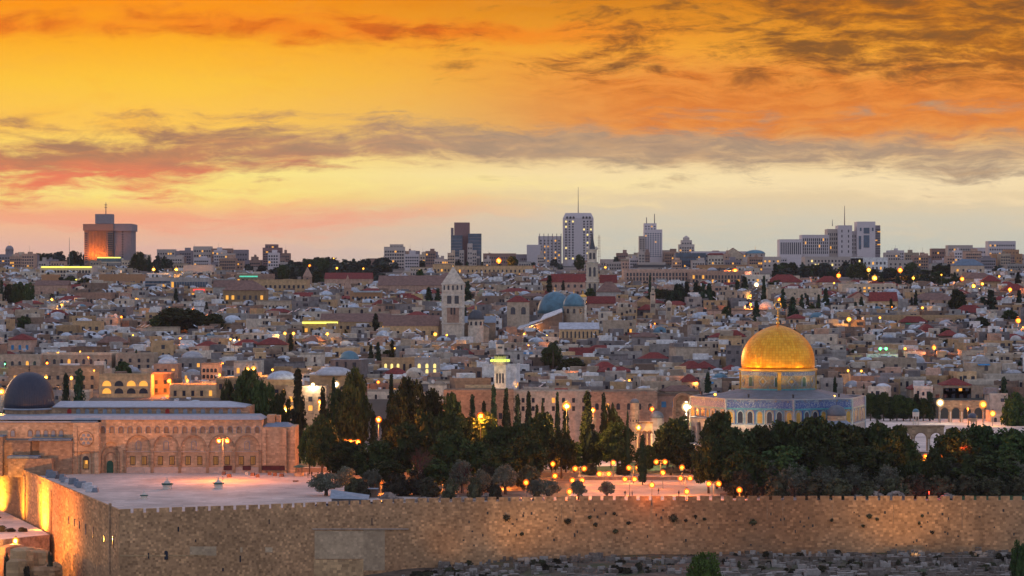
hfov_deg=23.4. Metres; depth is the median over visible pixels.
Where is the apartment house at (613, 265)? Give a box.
[606,262,620,268]
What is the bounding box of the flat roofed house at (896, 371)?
[865,367,901,376]
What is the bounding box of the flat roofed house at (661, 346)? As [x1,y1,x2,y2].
[649,340,677,357]
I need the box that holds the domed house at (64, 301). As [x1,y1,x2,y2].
[56,299,70,303]
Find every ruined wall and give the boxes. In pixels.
[0,544,23,575]
[2,555,9,575]
[6,559,29,575]
[10,547,33,575]
[31,566,38,575]
[33,550,51,565]
[34,566,60,575]
[44,562,62,575]
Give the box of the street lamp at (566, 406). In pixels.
[564,400,568,471]
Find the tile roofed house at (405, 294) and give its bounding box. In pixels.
[396,293,412,296]
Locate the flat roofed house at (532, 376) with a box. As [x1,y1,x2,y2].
[524,372,548,380]
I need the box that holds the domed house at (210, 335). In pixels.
[192,331,226,338]
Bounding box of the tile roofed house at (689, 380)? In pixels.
[679,374,699,392]
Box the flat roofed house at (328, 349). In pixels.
[325,347,332,351]
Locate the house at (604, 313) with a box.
[598,307,612,329]
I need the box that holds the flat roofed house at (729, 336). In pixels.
[719,331,741,343]
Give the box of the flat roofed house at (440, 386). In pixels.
[428,380,449,400]
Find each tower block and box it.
[0,254,39,266]
[83,207,136,265]
[97,257,123,263]
[157,249,176,258]
[193,246,212,264]
[211,248,232,261]
[233,250,248,260]
[263,244,282,266]
[384,244,419,267]
[451,222,481,265]
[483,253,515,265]
[516,254,526,260]
[527,245,540,264]
[538,234,561,265]
[563,200,593,265]
[600,259,613,264]
[639,214,661,261]
[662,250,669,261]
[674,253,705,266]
[678,236,694,252]
[690,251,746,264]
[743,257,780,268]
[777,206,879,266]
[930,248,944,259]
[945,245,972,258]
[978,248,984,256]
[985,241,1015,255]
[989,250,1021,265]
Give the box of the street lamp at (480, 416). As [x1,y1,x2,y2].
[478,411,482,438]
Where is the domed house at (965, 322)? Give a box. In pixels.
[957,319,970,328]
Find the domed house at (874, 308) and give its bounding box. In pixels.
[866,305,888,311]
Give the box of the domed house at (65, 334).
[57,332,77,335]
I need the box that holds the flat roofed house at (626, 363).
[614,360,633,367]
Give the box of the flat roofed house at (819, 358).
[814,354,831,362]
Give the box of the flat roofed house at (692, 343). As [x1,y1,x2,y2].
[683,342,696,346]
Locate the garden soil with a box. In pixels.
[299,456,926,497]
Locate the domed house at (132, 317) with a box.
[123,315,141,320]
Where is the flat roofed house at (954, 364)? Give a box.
[927,360,962,367]
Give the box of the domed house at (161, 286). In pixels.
[146,284,169,288]
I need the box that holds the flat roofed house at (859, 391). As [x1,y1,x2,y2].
[846,386,867,394]
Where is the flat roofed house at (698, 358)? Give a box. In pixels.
[686,354,719,367]
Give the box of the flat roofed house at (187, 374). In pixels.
[182,367,199,379]
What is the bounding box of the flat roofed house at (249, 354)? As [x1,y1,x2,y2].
[244,351,269,356]
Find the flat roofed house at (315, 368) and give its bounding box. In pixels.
[306,364,329,371]
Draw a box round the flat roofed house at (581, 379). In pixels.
[572,375,593,381]
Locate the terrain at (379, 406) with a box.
[0,263,985,451]
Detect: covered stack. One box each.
[46,471,57,477]
[58,474,65,480]
[60,477,69,482]
[68,478,75,484]
[76,481,86,487]
[84,482,92,488]
[85,485,97,491]
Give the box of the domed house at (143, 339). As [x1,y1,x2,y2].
[127,337,149,341]
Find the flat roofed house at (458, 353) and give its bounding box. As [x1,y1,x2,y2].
[450,350,468,356]
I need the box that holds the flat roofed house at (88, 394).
[71,389,92,400]
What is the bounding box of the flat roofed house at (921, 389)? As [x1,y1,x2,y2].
[913,381,932,399]
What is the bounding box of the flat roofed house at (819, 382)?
[817,375,822,388]
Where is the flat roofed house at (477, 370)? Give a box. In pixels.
[464,362,488,377]
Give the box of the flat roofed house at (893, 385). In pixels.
[874,377,898,396]
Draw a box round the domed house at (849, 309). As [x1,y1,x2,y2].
[840,305,861,311]
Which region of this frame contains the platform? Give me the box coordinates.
[685,446,928,471]
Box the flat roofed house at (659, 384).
[641,377,681,392]
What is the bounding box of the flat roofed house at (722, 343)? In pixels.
[718,340,742,351]
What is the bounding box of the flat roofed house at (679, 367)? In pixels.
[664,366,685,375]
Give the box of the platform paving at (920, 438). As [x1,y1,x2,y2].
[690,419,1023,451]
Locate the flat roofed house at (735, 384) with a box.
[732,381,738,389]
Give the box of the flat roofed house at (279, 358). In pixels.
[275,356,288,360]
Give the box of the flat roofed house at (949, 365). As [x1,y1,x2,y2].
[937,363,963,367]
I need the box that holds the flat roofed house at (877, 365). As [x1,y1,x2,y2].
[867,361,884,372]
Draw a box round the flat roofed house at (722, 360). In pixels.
[712,353,725,367]
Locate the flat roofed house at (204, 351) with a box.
[190,346,212,358]
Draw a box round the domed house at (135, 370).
[129,365,140,372]
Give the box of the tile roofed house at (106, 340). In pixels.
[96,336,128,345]
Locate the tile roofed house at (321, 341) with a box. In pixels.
[302,335,326,345]
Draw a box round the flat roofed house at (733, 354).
[726,344,741,367]
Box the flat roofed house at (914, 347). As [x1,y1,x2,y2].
[898,345,930,356]
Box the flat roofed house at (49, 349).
[41,346,58,352]
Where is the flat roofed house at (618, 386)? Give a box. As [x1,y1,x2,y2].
[604,381,635,389]
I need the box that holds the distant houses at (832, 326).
[0,263,1023,356]
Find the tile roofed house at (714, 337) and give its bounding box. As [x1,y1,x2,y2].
[708,333,719,340]
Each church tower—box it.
[303,267,312,285]
[344,275,351,295]
[585,233,598,295]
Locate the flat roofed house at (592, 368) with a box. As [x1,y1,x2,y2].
[577,366,598,375]
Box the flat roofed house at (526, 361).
[523,356,531,365]
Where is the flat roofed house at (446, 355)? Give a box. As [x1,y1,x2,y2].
[441,352,459,362]
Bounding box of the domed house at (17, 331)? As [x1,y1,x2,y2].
[12,328,32,335]
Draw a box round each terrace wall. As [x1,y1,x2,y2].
[774,556,876,561]
[853,557,951,562]
[925,574,1011,575]
[938,557,993,563]
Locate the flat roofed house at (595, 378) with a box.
[572,375,609,388]
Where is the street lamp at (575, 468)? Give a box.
[573,465,585,480]
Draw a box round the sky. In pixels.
[0,0,1023,262]
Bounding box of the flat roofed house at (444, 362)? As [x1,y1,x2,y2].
[440,359,450,369]
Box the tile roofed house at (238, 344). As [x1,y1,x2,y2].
[233,339,258,351]
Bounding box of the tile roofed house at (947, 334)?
[938,330,956,337]
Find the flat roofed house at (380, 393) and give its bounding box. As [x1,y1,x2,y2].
[367,387,398,398]
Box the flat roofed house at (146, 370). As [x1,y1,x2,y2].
[141,368,152,372]
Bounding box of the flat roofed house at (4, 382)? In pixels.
[0,377,9,386]
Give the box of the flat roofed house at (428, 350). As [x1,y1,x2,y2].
[417,348,440,358]
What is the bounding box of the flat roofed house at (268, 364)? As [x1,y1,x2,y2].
[247,352,274,373]
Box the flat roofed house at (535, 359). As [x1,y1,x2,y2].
[523,355,549,367]
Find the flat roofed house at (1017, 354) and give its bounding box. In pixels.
[1013,352,1021,357]
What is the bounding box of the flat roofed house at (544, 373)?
[520,370,547,375]
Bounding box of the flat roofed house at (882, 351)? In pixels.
[868,347,884,353]
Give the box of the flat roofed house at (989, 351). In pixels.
[980,347,1012,359]
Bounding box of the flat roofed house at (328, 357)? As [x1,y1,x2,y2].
[318,352,339,363]
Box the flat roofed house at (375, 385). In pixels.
[369,379,401,388]
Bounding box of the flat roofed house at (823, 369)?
[814,363,834,377]
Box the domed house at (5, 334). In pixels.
[0,329,12,339]
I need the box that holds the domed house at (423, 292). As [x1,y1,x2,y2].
[420,290,434,298]
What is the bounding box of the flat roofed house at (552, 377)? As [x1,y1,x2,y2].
[538,374,561,382]
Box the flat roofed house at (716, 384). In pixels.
[701,374,721,392]
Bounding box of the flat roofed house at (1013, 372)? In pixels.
[1002,370,1023,373]
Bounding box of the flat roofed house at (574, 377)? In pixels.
[562,375,580,379]
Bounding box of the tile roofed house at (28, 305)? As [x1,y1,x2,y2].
[11,303,34,309]
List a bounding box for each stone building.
[0,354,42,367]
[7,334,36,351]
[8,365,103,389]
[34,280,71,293]
[40,266,97,279]
[41,275,60,279]
[41,352,115,367]
[56,325,78,333]
[73,321,103,332]
[74,292,114,301]
[99,274,145,282]
[99,373,153,397]
[116,352,157,370]
[145,278,169,287]
[145,297,171,301]
[147,327,179,333]
[151,371,174,394]
[154,357,181,377]
[169,383,215,397]
[170,278,211,286]
[178,351,206,374]
[183,265,214,274]
[190,288,212,294]
[201,362,221,379]
[213,280,253,295]
[216,377,237,397]
[221,315,240,328]
[223,281,267,303]
[234,360,260,376]
[235,274,274,279]
[248,279,309,291]
[256,301,291,309]
[256,338,288,354]
[263,371,294,406]
[273,366,292,371]
[285,385,327,439]
[291,368,311,372]
[302,320,339,332]
[310,367,353,410]
[320,313,391,332]
[324,273,373,286]
[350,291,382,301]
[378,276,445,291]
[382,357,414,370]
[383,315,439,339]
[415,357,439,372]
[433,264,450,272]
[443,389,513,426]
[451,266,532,273]
[465,385,491,388]
[514,390,590,442]
[551,274,585,292]
[559,322,598,342]
[569,347,594,355]
[587,296,615,310]
[588,390,656,445]
[596,282,621,297]
[599,275,616,286]
[607,345,630,353]
[620,289,647,292]
[622,269,706,282]
[626,359,685,364]
[633,262,670,268]
[635,296,649,307]
[637,352,668,358]
[657,393,691,421]
[688,271,744,282]
[696,265,746,269]
[699,361,715,369]
[706,309,766,318]
[707,253,723,264]
[721,364,734,369]
[723,248,742,261]
[742,275,769,284]
[766,288,821,299]
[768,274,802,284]
[801,257,862,269]
[816,276,840,284]
[838,284,895,292]
[846,292,868,302]
[851,257,887,271]
[860,315,965,322]
[868,292,897,310]
[872,357,916,368]
[875,343,903,344]
[888,260,912,268]
[906,383,933,397]
[908,293,951,304]
[928,384,998,397]
[938,378,971,397]
[950,259,984,276]
[958,305,987,313]
[961,273,987,281]
[964,378,998,384]
[980,275,1000,286]
[982,374,1023,386]
[986,409,1008,421]
[1000,284,1023,295]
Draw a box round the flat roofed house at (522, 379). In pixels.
[520,374,527,381]
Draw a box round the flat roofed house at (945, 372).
[943,368,964,374]
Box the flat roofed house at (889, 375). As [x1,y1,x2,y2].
[880,373,899,393]
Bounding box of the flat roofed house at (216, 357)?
[211,352,221,361]
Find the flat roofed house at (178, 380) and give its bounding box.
[175,378,182,382]
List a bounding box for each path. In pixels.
[303,467,328,475]
[544,461,620,468]
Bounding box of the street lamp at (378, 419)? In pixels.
[377,415,380,440]
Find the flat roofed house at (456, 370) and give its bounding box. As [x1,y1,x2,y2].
[448,364,463,379]
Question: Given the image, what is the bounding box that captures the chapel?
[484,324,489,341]
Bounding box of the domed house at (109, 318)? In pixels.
[96,313,120,326]
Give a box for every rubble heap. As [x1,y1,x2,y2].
[378,492,397,498]
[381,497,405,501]
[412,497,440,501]
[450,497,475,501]
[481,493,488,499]
[871,491,883,499]
[886,491,904,499]
[938,493,954,499]
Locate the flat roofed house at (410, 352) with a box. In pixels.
[403,348,435,356]
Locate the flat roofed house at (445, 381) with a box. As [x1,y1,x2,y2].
[435,376,455,383]
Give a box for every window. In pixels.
[10,429,15,436]
[27,429,32,436]
[35,429,40,436]
[43,429,48,436]
[51,429,55,436]
[58,429,63,436]
[83,456,88,468]
[101,426,105,432]
[102,381,110,385]
[102,388,110,393]
[109,426,114,432]
[115,381,122,385]
[115,388,122,393]
[118,426,123,432]
[127,381,135,385]
[127,388,135,393]
[127,426,132,432]
[130,456,134,464]
[136,426,141,432]
[136,441,140,449]
[139,381,147,385]
[139,388,147,393]
[142,456,146,464]
[145,426,150,432]
[155,426,159,432]
[158,456,162,464]
[164,426,168,432]
[164,441,168,449]
[164,551,167,559]
[169,456,174,464]
[173,426,177,432]
[185,456,190,464]
[191,426,195,432]
[191,441,196,449]
[197,456,201,464]
[200,426,205,432]
[209,426,214,432]
[213,456,217,464]
[218,426,223,432]
[219,441,223,449]
[225,456,229,464]
[227,426,232,432]
[236,426,241,432]
[239,456,243,464]
[244,441,249,449]
[245,426,250,432]
[250,456,255,464]
[254,426,259,432]
[447,296,450,303]
[454,296,458,303]
[521,307,525,313]
[633,265,670,266]
[729,410,733,422]
[737,410,743,422]
[747,411,752,422]
[748,376,752,385]
[756,411,762,422]
[766,411,772,422]
[776,411,782,422]
[786,411,791,423]
[795,411,800,423]
[801,376,806,386]
[804,411,809,417]
[812,411,817,417]
[821,410,825,422]
[846,410,850,421]
[864,228,868,233]
[864,235,868,247]
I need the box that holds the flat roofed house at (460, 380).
[450,373,490,388]
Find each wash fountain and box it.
[140,491,147,498]
[161,478,172,488]
[213,477,223,488]
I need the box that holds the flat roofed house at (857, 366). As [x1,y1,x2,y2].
[849,362,867,372]
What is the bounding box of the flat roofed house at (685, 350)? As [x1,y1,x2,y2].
[669,343,712,359]
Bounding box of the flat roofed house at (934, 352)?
[931,350,957,354]
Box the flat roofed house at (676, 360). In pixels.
[669,356,684,365]
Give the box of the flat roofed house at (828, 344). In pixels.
[816,342,845,349]
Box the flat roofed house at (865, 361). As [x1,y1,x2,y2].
[855,360,873,366]
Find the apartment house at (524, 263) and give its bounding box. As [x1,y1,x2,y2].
[518,261,530,265]
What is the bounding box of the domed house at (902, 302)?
[897,294,907,308]
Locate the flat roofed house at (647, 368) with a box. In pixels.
[630,364,663,375]
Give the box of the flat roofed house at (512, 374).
[482,359,519,388]
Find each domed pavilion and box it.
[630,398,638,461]
[650,411,663,463]
[827,402,851,425]
[912,409,918,424]
[967,411,976,425]
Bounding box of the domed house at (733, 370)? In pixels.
[728,366,739,374]
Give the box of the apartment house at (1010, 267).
[1004,264,1023,270]
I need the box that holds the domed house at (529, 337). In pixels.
[522,335,537,341]
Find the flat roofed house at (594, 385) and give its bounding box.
[579,381,604,389]
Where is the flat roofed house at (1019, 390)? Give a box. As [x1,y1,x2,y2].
[1006,386,1023,401]
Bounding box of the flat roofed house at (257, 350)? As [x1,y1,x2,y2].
[236,348,264,353]
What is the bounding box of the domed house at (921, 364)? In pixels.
[913,356,935,369]
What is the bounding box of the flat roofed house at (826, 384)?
[820,371,842,393]
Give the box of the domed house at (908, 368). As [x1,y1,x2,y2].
[901,367,919,373]
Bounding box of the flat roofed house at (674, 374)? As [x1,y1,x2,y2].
[656,369,685,380]
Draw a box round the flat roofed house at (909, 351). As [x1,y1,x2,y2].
[902,348,925,357]
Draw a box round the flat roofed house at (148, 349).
[141,347,150,351]
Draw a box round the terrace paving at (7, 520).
[0,510,48,538]
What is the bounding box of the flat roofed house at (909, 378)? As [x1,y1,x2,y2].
[893,370,925,390]
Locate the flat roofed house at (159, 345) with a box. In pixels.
[150,336,174,356]
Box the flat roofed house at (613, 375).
[605,367,625,381]
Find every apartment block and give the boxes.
[9,253,21,266]
[22,252,36,267]
[39,257,48,268]
[47,258,58,265]
[168,255,183,262]
[179,248,192,264]
[194,256,210,264]
[214,243,226,261]
[218,251,235,266]
[219,255,237,269]
[250,257,261,266]
[268,250,279,269]
[282,250,290,262]
[405,250,419,269]
[420,252,424,260]
[425,249,435,266]
[434,256,447,263]
[448,250,454,265]
[483,255,490,265]
[537,252,543,265]
[616,250,627,261]
[628,253,637,257]
[629,255,637,268]
[638,250,644,261]
[645,249,649,261]
[664,249,677,264]
[672,258,681,267]
[691,258,704,268]
[723,257,740,264]
[724,247,730,259]
[747,255,762,270]
[781,257,786,262]
[883,250,899,259]
[886,245,903,259]
[904,250,918,259]
[911,247,927,267]
[932,258,943,262]
[944,252,954,264]
[952,248,961,261]
[963,248,981,259]
[977,256,995,269]
[997,251,1010,267]
[1008,253,1014,263]
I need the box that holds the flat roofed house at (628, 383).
[611,377,631,388]
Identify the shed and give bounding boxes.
[330,490,369,503]
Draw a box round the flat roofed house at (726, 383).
[721,376,738,391]
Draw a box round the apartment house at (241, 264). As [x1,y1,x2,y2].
[238,261,244,269]
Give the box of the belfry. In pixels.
[506,296,529,327]
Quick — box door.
[107,461,112,472]
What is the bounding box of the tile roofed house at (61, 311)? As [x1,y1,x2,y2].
[47,310,68,315]
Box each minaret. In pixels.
[490,340,509,388]
[650,286,654,314]
[666,301,671,319]
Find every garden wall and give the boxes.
[297,468,328,471]
[540,472,577,476]
[570,476,698,479]
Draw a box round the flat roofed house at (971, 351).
[958,347,983,359]
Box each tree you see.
[0,280,3,300]
[4,283,13,303]
[9,281,24,302]
[15,316,30,328]
[21,282,34,299]
[46,253,54,258]
[55,251,66,260]
[61,372,69,400]
[63,276,76,280]
[67,250,81,264]
[68,251,73,264]
[73,368,85,400]
[75,278,91,283]
[79,253,82,265]
[114,361,131,372]
[129,251,146,272]
[147,255,151,271]
[148,307,202,333]
[149,315,170,326]
[153,255,160,272]
[160,258,165,271]
[165,258,173,270]
[173,288,178,300]
[187,310,203,328]
[196,313,226,328]
[220,379,233,400]
[231,367,258,403]
[244,264,253,271]
[250,379,274,423]
[256,265,266,271]
[268,267,278,275]
[270,389,290,422]
[277,264,290,278]
[285,264,295,269]
[287,334,292,350]
[289,267,295,278]
[290,367,307,463]
[294,266,305,275]
[297,268,302,276]
[297,424,316,473]
[303,258,319,266]
[306,265,322,273]
[306,413,334,473]
[306,472,339,495]
[312,271,324,282]
[313,425,343,472]
[314,274,319,282]
[316,257,329,273]
[319,386,326,467]
[323,440,368,474]
[325,257,338,262]
[326,387,343,440]
[328,261,342,270]
[330,377,335,419]
[332,466,355,487]
[335,268,350,272]
[336,365,373,444]
[345,260,358,272]
[351,440,397,476]
[357,263,369,272]
[359,258,372,266]
[361,468,383,487]
[367,268,377,272]
[368,344,373,357]
[368,411,377,450]
[372,258,380,264]
[372,313,379,330]
[372,460,406,480]
[373,272,385,281]
[375,265,389,271]
[375,342,381,360]
[376,257,393,271]
[379,391,412,446]
[381,421,424,474]
[388,373,393,400]
[389,339,395,356]
[392,262,399,268]
[396,375,425,424]
[406,456,454,485]
[408,446,435,472]
[414,407,443,457]
[416,269,423,275]
[419,261,424,266]
[423,387,443,418]
[425,287,432,300]
[428,430,473,469]
[434,288,441,300]
[436,391,461,427]
[441,411,476,443]
[448,459,471,492]
[449,442,491,476]
[454,465,473,493]
[455,259,461,265]
[465,281,472,300]
[468,394,475,427]
[469,411,497,442]
[473,469,491,494]
[475,446,519,478]
[480,425,513,453]
[481,400,485,413]
[490,384,497,424]
[491,463,518,494]
[501,388,511,426]
[507,256,518,265]
[507,421,542,460]
[508,436,550,472]
[513,394,520,426]
[524,391,531,424]
[526,478,542,494]
[527,411,555,471]
[535,404,538,416]
[538,479,560,495]
[540,345,562,369]
[545,275,551,292]
[547,340,559,369]
[548,429,578,478]
[549,259,558,266]
[554,392,560,443]
[556,264,563,269]
[556,357,585,370]
[561,409,570,471]
[570,479,587,499]
[571,442,583,471]
[574,254,584,270]
[579,390,595,470]
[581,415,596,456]
[585,288,595,295]
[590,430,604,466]
[597,420,636,473]
[598,481,614,495]
[599,392,606,439]
[600,404,622,467]
[625,410,629,474]
[632,445,658,469]
[637,434,646,484]
[645,291,659,298]
[648,275,651,292]
[651,429,675,467]
[656,415,694,467]
[661,466,681,474]
[664,290,671,303]
[669,443,694,473]
[670,291,675,300]
[673,283,677,292]
[675,283,683,301]
[681,286,685,301]
[684,281,689,296]
[686,551,723,575]
[690,435,727,492]
[693,281,697,291]
[698,410,731,488]
[700,282,706,297]
[704,372,711,392]
[706,283,712,299]
[719,426,759,472]
[720,449,772,487]
[721,306,731,317]
[734,280,739,290]
[740,277,748,288]
[748,424,781,489]
[752,300,760,320]
[755,460,781,495]
[761,276,766,299]
[762,445,816,494]
[766,419,800,463]
[771,263,778,276]
[777,262,788,267]
[777,462,808,496]
[778,267,794,275]
[779,288,786,308]
[787,296,797,316]
[788,415,830,464]
[789,262,797,275]
[796,263,805,275]
[797,442,857,477]
[799,268,817,277]
[799,294,804,308]
[806,295,809,306]
[809,265,813,276]
[810,264,819,274]
[811,464,841,482]
[816,294,820,308]
[817,263,827,277]
[818,262,832,271]
[819,421,857,452]
[821,288,829,305]
[832,269,837,278]
[833,376,836,392]
[840,261,849,276]
[842,463,873,495]
[844,423,874,489]
[846,263,856,278]
[846,445,894,484]
[848,262,872,279]
[859,296,863,305]
[862,274,879,279]
[865,420,904,489]
[866,392,878,420]
[870,269,877,276]
[871,395,883,420]
[872,464,904,486]
[873,450,905,489]
[876,391,890,420]
[881,268,893,278]
[884,396,895,420]
[889,299,893,310]
[889,394,905,420]
[892,424,915,464]
[893,269,910,277]
[894,275,912,280]
[895,276,901,283]
[897,459,930,483]
[898,395,909,420]
[898,438,922,461]
[904,262,918,274]
[904,397,918,420]
[911,268,924,275]
[911,394,922,419]
[913,290,917,304]
[914,275,925,278]
[915,277,931,281]
[915,397,930,420]
[918,446,953,481]
[924,392,936,420]
[928,275,944,282]
[929,426,988,461]
[930,271,946,276]
[931,265,950,271]
[936,278,948,283]
[940,438,961,460]
[943,450,998,484]
[947,277,960,282]
[947,289,966,308]
[965,423,1002,454]
[974,317,990,327]
[979,296,985,304]
[982,427,1023,488]
[982,449,1023,492]
[985,290,997,309]
[997,460,1023,493]
[1000,391,1023,425]
[1001,310,1018,318]
[1001,376,1008,408]
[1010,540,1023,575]
[1014,272,1021,283]
[1015,290,1021,302]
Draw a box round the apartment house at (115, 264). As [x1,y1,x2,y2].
[108,263,121,267]
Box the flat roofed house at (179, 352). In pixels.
[174,350,188,354]
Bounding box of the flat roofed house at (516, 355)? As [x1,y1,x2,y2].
[504,347,522,363]
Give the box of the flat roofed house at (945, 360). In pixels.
[932,356,960,363]
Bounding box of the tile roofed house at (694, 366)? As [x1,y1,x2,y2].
[679,361,706,372]
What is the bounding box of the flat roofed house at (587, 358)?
[579,353,608,365]
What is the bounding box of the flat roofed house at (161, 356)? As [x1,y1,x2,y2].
[158,354,180,360]
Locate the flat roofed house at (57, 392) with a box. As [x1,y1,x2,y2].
[51,386,72,403]
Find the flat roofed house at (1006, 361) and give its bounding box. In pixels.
[998,360,1022,369]
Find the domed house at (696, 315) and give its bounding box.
[687,312,706,320]
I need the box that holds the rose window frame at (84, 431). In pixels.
[77,431,99,451]
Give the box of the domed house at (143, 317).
[136,315,144,320]
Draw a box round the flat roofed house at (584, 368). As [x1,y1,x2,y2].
[581,363,595,372]
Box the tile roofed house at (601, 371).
[597,367,630,376]
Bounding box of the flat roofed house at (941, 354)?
[929,351,948,361]
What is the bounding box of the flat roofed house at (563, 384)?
[548,379,580,389]
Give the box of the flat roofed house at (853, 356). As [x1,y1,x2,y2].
[846,355,862,360]
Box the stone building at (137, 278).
[99,274,145,282]
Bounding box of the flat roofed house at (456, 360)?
[449,357,467,364]
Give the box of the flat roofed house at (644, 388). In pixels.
[636,386,657,392]
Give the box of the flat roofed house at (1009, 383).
[994,380,1018,392]
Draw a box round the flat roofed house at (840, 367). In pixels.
[829,360,850,384]
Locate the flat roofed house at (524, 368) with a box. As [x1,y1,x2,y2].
[520,364,531,372]
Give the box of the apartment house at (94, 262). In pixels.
[90,260,100,265]
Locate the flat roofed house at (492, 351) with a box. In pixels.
[474,349,495,358]
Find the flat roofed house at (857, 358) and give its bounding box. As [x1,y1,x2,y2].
[855,354,887,359]
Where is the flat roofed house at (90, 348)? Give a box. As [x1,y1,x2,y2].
[76,342,109,351]
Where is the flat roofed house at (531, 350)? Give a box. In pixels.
[514,345,542,353]
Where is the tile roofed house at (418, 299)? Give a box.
[401,295,422,304]
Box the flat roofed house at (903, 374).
[902,369,925,376]
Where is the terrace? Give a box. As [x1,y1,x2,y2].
[0,535,49,551]
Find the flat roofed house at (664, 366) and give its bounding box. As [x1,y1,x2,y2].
[655,362,673,371]
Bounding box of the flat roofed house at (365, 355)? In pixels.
[358,351,388,360]
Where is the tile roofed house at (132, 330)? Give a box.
[130,327,139,335]
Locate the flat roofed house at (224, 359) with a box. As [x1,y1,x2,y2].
[222,357,236,364]
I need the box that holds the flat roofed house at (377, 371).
[373,368,389,373]
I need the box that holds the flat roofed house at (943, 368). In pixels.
[937,365,963,374]
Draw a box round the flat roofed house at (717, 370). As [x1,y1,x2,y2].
[704,367,727,374]
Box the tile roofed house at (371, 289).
[359,288,378,290]
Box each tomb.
[603,573,615,575]
[725,572,741,575]
[793,569,805,574]
[804,569,820,575]
[837,572,846,575]
[868,569,884,575]
[904,573,920,575]
[945,571,962,574]
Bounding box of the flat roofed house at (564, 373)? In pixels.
[548,370,577,378]
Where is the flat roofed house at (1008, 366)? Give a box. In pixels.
[1001,363,1021,373]
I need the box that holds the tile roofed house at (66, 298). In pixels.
[58,296,81,302]
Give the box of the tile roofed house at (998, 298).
[996,296,1004,301]
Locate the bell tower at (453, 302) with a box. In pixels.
[441,267,464,339]
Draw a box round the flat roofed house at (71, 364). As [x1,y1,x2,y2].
[60,363,79,364]
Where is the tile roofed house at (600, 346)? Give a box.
[591,345,606,347]
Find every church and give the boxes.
[5,241,13,253]
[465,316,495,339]
[467,310,484,342]
[536,292,565,321]
[563,293,584,321]
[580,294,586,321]
[745,250,764,256]
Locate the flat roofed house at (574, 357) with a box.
[559,356,583,368]
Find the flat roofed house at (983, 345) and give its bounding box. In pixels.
[966,343,1005,349]
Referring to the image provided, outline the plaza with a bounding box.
[572,473,734,495]
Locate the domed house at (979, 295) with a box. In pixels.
[975,292,987,297]
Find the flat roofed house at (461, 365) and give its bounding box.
[448,363,464,368]
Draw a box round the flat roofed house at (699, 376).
[684,369,716,387]
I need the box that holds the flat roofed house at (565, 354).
[555,351,581,368]
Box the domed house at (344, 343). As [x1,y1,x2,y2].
[330,341,359,347]
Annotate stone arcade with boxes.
[636,422,652,447]
[902,425,944,450]
[938,400,984,421]
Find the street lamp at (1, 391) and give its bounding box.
[0,387,3,413]
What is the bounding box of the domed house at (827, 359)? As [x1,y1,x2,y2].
[821,357,839,362]
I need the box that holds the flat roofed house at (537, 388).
[523,382,548,389]
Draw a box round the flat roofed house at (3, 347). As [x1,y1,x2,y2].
[0,337,6,354]
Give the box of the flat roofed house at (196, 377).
[183,375,201,382]
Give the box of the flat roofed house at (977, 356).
[963,354,998,366]
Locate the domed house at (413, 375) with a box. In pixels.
[403,371,422,383]
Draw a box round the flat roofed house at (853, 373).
[846,365,859,375]
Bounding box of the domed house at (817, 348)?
[811,342,825,354]
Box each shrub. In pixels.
[0,525,6,531]
[4,553,8,575]
[6,528,15,531]
[23,565,29,575]
[47,551,52,566]
[344,477,362,492]
[355,481,370,495]
[381,473,412,495]
[406,469,425,494]
[409,571,417,575]
[418,477,441,497]
[441,478,458,498]
[444,567,455,571]
[467,477,481,497]
[481,464,496,491]
[489,483,501,499]
[503,515,510,521]
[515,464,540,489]
[529,559,537,565]
[532,490,541,499]
[538,559,545,565]
[550,558,561,563]
[582,463,597,474]
[615,463,630,474]
[615,559,625,563]
[622,567,632,573]
[668,514,677,521]
[714,476,730,488]
[722,469,761,497]
[762,551,768,556]
[764,475,790,499]
[796,476,829,499]
[817,564,826,572]
[822,478,853,499]
[846,559,855,564]
[852,561,864,568]
[856,481,878,498]
[879,476,914,495]
[905,472,931,498]
[928,474,957,496]
[951,474,981,495]
[977,475,1007,495]
[981,564,990,570]
[995,552,1002,559]
[1002,554,1011,559]
[1007,476,1023,495]
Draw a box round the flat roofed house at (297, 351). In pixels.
[290,346,324,354]
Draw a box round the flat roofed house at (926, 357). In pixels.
[923,354,957,361]
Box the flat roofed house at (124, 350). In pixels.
[116,349,133,351]
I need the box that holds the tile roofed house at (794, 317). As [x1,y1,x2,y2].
[786,314,805,320]
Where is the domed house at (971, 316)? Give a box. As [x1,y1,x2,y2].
[966,313,979,318]
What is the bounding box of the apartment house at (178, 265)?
[172,263,188,269]
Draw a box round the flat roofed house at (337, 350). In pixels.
[332,344,359,356]
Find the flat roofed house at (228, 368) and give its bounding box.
[222,360,236,376]
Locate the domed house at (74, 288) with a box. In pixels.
[71,286,87,294]
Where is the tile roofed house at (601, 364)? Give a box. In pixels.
[594,361,615,368]
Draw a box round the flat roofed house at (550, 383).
[546,376,567,386]
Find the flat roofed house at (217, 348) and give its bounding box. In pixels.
[210,344,240,354]
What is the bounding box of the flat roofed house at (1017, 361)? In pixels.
[1015,358,1022,365]
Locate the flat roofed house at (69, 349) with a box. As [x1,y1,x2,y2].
[59,347,75,351]
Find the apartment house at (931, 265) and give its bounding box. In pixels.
[929,263,946,270]
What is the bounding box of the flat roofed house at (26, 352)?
[20,351,37,353]
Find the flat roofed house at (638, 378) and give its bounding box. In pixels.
[633,373,655,388]
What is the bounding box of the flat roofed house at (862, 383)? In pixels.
[843,381,872,393]
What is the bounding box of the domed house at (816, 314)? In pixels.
[809,312,823,318]
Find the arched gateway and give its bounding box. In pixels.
[670,393,689,429]
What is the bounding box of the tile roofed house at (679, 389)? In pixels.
[659,385,698,394]
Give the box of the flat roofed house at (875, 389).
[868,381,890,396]
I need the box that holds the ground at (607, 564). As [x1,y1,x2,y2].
[365,552,1009,575]
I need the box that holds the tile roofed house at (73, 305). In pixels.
[69,302,93,308]

